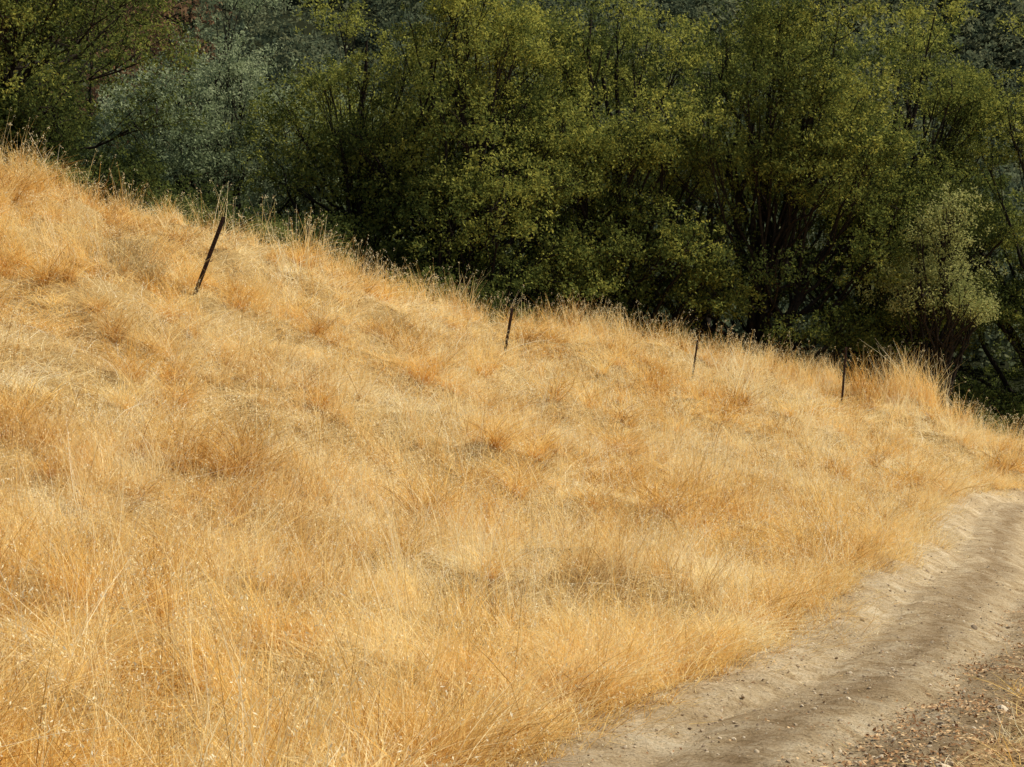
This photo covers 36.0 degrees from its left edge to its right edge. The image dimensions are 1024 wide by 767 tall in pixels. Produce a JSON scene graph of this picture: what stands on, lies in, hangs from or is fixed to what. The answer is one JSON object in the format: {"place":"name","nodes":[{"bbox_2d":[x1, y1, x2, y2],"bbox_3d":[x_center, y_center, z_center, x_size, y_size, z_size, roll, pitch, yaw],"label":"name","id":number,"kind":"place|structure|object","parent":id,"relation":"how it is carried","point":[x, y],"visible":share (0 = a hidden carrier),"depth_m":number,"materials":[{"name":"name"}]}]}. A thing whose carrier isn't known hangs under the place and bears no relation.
{"place":"outdoors","nodes":[
{"label":"outdoors","id":0,"kind":"place"},
{"bbox_2d":[0,0,1023,766],"bbox_3d":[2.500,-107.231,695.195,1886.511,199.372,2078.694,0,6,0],"label":"grassy hillside ground","id":1,"kind":"structure","parent":0,"point":[374,304],"depth_m":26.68,"materials":[{"name":"beige plant"}]},
{"bbox_2d":[0,86,84,170],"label":"understory shrub","id":2,"kind":"object","parent":1,"relation":"on","point":[16,138],"visible":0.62,"depth_m":39.40,"materials":[{"name":"green plant"}]},
{"bbox_2d":[7,126,95,170],"bbox_3d":[-12.484,-6.016,41.768,2.824,2.220,3.382,0,6,0],"label":"understory shrub","id":3,"kind":"object","parent":1,"relation":"on","point":[72,144],"visible":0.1,"depth_m":41.97,"materials":[{"name":"green plant"}]},
{"bbox_2d":[29,155,95,191],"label":"green shrub","id":4,"kind":"object","parent":1,"relation":"on","point":[69,173],"visible":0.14,"depth_m":37.88,"materials":[{"name":"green plant"}]},
{"bbox_2d":[13,17,194,203],"bbox_3d":[-18.313,-7.897,66.198,11.134,14.324,12.728,0,6,0],"label":"oak tree","id":5,"kind":"object","parent":1,"relation":"on","point":[88,102],"visible":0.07,"depth_m":63.86,"materials":[{"name":"green plant"}]},
{"bbox_2d":[0,0,211,161],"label":"oak tree","id":6,"kind":"object","parent":1,"relation":"on","point":[13,20],"visible":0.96,"depth_m":40.37,"materials":[{"name":"green plant"}]},
{"bbox_2d":[49,229,169,268],"bbox_3d":[-8.128,-2.681,31.372,2.770,0.812,2.803,0,6,0],"label":"dry weed bush","id":7,"kind":"object","parent":1,"relation":"on","point":[124,247],"visible":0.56,"depth_m":31.25,"materials":[{"name":"beige plant"}]},
{"bbox_2d":[65,136,173,214],"bbox_3d":[-10.019,-5.200,40.338,2.733,2.316,4.398,-2,6,-20],"label":"understory shrub","id":8,"kind":"object","parent":1,"relation":"on","point":[142,177],"visible":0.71,"depth_m":40.14,"materials":[{"name":"green plant"}]},
{"bbox_2d":[89,251,186,284],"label":"dry weed bush","id":9,"kind":"object","parent":1,"relation":"on","point":[140,266],"visible":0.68,"depth_m":30.59,"materials":[{"name":"beige plant"}]},
{"bbox_2d":[51,0,238,199],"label":"distant autumn trees","id":10,"kind":"object","parent":1,"relation":"on","point":[185,10],"visible":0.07,"depth_m":144.61,"materials":[{"name":"green plant"}]},
{"bbox_2d":[133,187,226,229],"bbox_3d":[-8.592,-4.303,40.230,2.557,1.473,2.094,0,6,0],"label":"green shrub","id":11,"kind":"object","parent":1,"relation":"on","point":[191,217],"visible":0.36,"depth_m":39.84,"materials":[{"name":"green plant"}]},
{"bbox_2d":[193,216,225,295],"bbox_3d":[-6.040,-2.269,30.976,0.160,2.150,0.108,20,2,-18],"label":"fence post","id":12,"kind":"object","parent":1,"relation":"on","point":[211,249],"visible":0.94,"depth_m":30.95,"materials":[{"name":"metal"}]},
{"bbox_2d":[142,170,282,243],"bbox_3d":[-8.198,-4.509,41.559,3.894,2.300,3.966,2,6,24],"label":"understory shrub","id":13,"kind":"object","parent":1,"relation":"on","point":[221,203],"visible":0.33,"depth_m":41.85,"materials":[{"name":"green plant"}]},
{"bbox_2d":[75,0,355,249],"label":"grey oak tree","id":14,"kind":"object","parent":1,"relation":"on","point":[200,154],"visible":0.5,"depth_m":54.89,"materials":[{"name":"green plant"}]},
{"bbox_2d":[225,211,300,251],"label":"green shrub","id":15,"kind":"object","parent":1,"relation":"on","point":[271,231],"visible":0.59,"depth_m":39.97,"materials":[{"name":"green plant"}]},
{"bbox_2d":[235,204,357,272],"bbox_3d":[-6.085,-3.802,43.685,3.548,2.376,3.922,0,6,0],"label":"understory shrub","id":16,"kind":"object","parent":1,"relation":"on","point":[337,231],"visible":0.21,"depth_m":43.50,"materials":[{"name":"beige plant"}]},
{"bbox_2d":[221,62,420,277],"bbox_3d":[-8.440,-5.701,63.690,10.481,14.637,11.467,0,6,0],"label":"grey oak tree","id":17,"kind":"object","parent":1,"relation":"on","point":[265,200],"visible":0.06,"depth_m":62.87,"materials":[{"name":"green plant"}]},
{"bbox_2d":[326,247,364,280],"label":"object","id":18,"kind":"object","parent":1,"relation":"on","point":[359,261],"visible":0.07,"depth_m":45.15,"materials":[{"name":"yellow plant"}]},
{"bbox_2d":[221,0,500,292],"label":"oak tree","id":19,"kind":"object","parent":1,"relation":"on","point":[362,228],"visible":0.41,"depth_m":53.50,"materials":[{"name":"green plant"}]},
{"bbox_2d":[362,309,412,327],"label":"dry weed bush","id":20,"kind":"object","parent":1,"relation":"on","point":[392,314],"visible":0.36,"depth_m":36.82,"materials":[{"name":"beige plant"}]},
{"bbox_2d":[404,286,438,302],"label":"green shrub","id":21,"kind":"object","parent":1,"relation":"on","point":[419,295],"visible":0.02,"depth_m":46.04,"materials":[{"name":"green plant"}]},
{"bbox_2d":[376,265,489,311],"bbox_3d":[-2.501,-2.432,47.760,3.677,2.431,4.088,0,6,0],"label":"understory shrub","id":22,"kind":"object","parent":1,"relation":"on","point":[441,282],"visible":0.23,"depth_m":47.16,"materials":[{"name":"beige plant"}]},
{"bbox_2d":[289,0,624,328],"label":"oak tree","id":23,"kind":"object","parent":1,"relation":"on","point":[463,185],"visible":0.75,"depth_m":52.23,"materials":[{"name":"green plant"}]},
{"bbox_2d":[438,277,519,324],"bbox_3d":[-1.125,-2.110,50.209,3.166,2.599,4.039,-3,6,-27],"label":"understory shrub","id":24,"kind":"object","parent":1,"relation":"on","point":[494,303],"visible":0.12,"depth_m":49.57,"materials":[{"name":"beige plant"}]},
{"bbox_2d":[504,308,513,353],"bbox_3d":[-0.156,-1.002,41.133,0.150,1.950,0.102,9,3,-18],"label":"fence post","id":25,"kind":"object","parent":1,"relation":"on","point":[509,322],"visible":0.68,"depth_m":41.09,"materials":[{"name":"wood"}]},
{"bbox_2d":[13,0,1023,384],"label":"distant forest","id":26,"kind":"object","parent":1,"relation":"on","point":[267,28],"visible":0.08,"depth_m":145.39,"materials":[{"name":"green plant"}]},
{"bbox_2d":[408,8,669,321],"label":"oak tree","id":27,"kind":"object","parent":1,"relation":"on","point":[592,36],"visible":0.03,"depth_m":66.47,"materials":[{"name":"green plant"}]},
{"bbox_2d":[512,292,573,326],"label":"understory shrub","id":28,"kind":"object","parent":1,"relation":"on","point":[538,301],"visible":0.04,"depth_m":52.88,"materials":[{"name":"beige plant"}]},
{"bbox_2d":[564,304,634,339],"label":"understory shrub","id":29,"kind":"object","parent":1,"relation":"on","point":[594,308],"visible":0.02,"depth_m":54.90,"materials":[{"name":"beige plant"}]},
{"bbox_2d":[479,0,774,339],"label":"oak tree","id":30,"kind":"object","parent":1,"relation":"on","point":[637,140],"visible":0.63,"depth_m":55.81,"materials":[{"name":"green plant"}]},
{"bbox_2d":[544,3,792,350],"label":"oak tree","id":31,"kind":"object","parent":1,"relation":"on","point":[706,321],"visible":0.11,"depth_m":71.59,"materials":[{"name":"green plant"}]},
{"bbox_2d":[691,340,698,379],"bbox_3d":[5.323,-0.430,46.198,0.120,1.700,0.083,7,3,-18],"label":"fence post","id":32,"kind":"object","parent":1,"relation":"on","point":[695,355],"visible":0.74,"depth_m":46.16,"materials":[{"name":"wood"}]},
{"bbox_2d":[597,0,956,375],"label":"oak tree","id":33,"kind":"object","parent":1,"relation":"on","point":[804,152],"visible":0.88,"depth_m":57.34,"materials":[{"name":"green plant"}]},
{"bbox_2d":[840,347,846,404],"bbox_3d":[10.345,0.108,49.267,0.140,2.500,0.096,2,5,-17],"label":"fence post","id":34,"kind":"object","parent":1,"relation":"on","point":[843,379],"visible":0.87,"depth_m":49.22,"materials":[{"name":"wood"}]},
{"bbox_2d":[739,0,1023,393],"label":"oak tree","id":35,"kind":"object","parent":1,"relation":"on","point":[945,95],"visible":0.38,"depth_m":62.11,"materials":[{"name":"green plant"}]},
{"bbox_2d":[781,3,1023,383],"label":"oak tree","id":36,"kind":"object","parent":1,"relation":"on","point":[943,34],"visible":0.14,"depth_m":74.00,"materials":[{"name":"green plant"}]},
{"bbox_2d":[855,182,1007,408],"bbox_3d":[15.183,-2.518,57.424,5.180,9.668,5.360,2,6,23],"label":"pale oak tree","id":37,"kind":"object","parent":1,"relation":"on","point":[967,307],"visible":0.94,"depth_m":56.63,"materials":[{"name":"green plant"}]},
{"bbox_2d":[882,0,1023,433],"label":"oak tree","id":38,"kind":"object","parent":1,"relation":"on","point":[1013,339],"visible":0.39,"depth_m":62.90,"materials":[{"name":"green plant"}]},
{"bbox_2d":[928,380,986,426],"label":"understory shrub","id":39,"kind":"object","parent":1,"relation":"on","point":[960,392],"visible":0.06,"depth_m":61.45,"materials":[{"name":"green plant"}]},
{"bbox_2d":[955,404,1013,436],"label":"green shrub","id":40,"kind":"object","parent":1,"relation":"on","point":[993,419],"visible":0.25,"depth_m":57.82,"materials":[{"name":"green plant"}]},
{"bbox_2d":[974,392,1023,440],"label":"understory shrub","id":41,"kind":"object","parent":1,"relation":"on","point":[1020,397],"visible":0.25,"depth_m":60.99,"materials":[{"name":"green plant"}]},
{"bbox_2d":[980,385,1023,417],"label":"understory shrub","id":42,"kind":"object","parent":1,"relation":"on","point":[1002,397],"visible":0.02,"depth_m":66.62,"materials":[{"name":"green plant"}]},
{"bbox_2d":[510,488,1023,766],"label":"dirt road","id":43,"kind":"structure","parent":0,"point":[773,743],"depth_m":14.87,"materials":[{"name":"beige soil"}]},
{"bbox_2d":[483,531,1023,766],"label":"leaf litter","id":44,"kind":"object","parent":43,"relation":"on","point":[974,738],"visible":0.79,"depth_m":12.60,"materials":[{"name":"brown plant"}]},
{"bbox_2d":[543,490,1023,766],"bbox_3d":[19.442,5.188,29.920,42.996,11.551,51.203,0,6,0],"label":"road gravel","id":45,"kind":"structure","parent":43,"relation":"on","point":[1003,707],"depth_m":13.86,"materials":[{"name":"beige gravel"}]}
]}

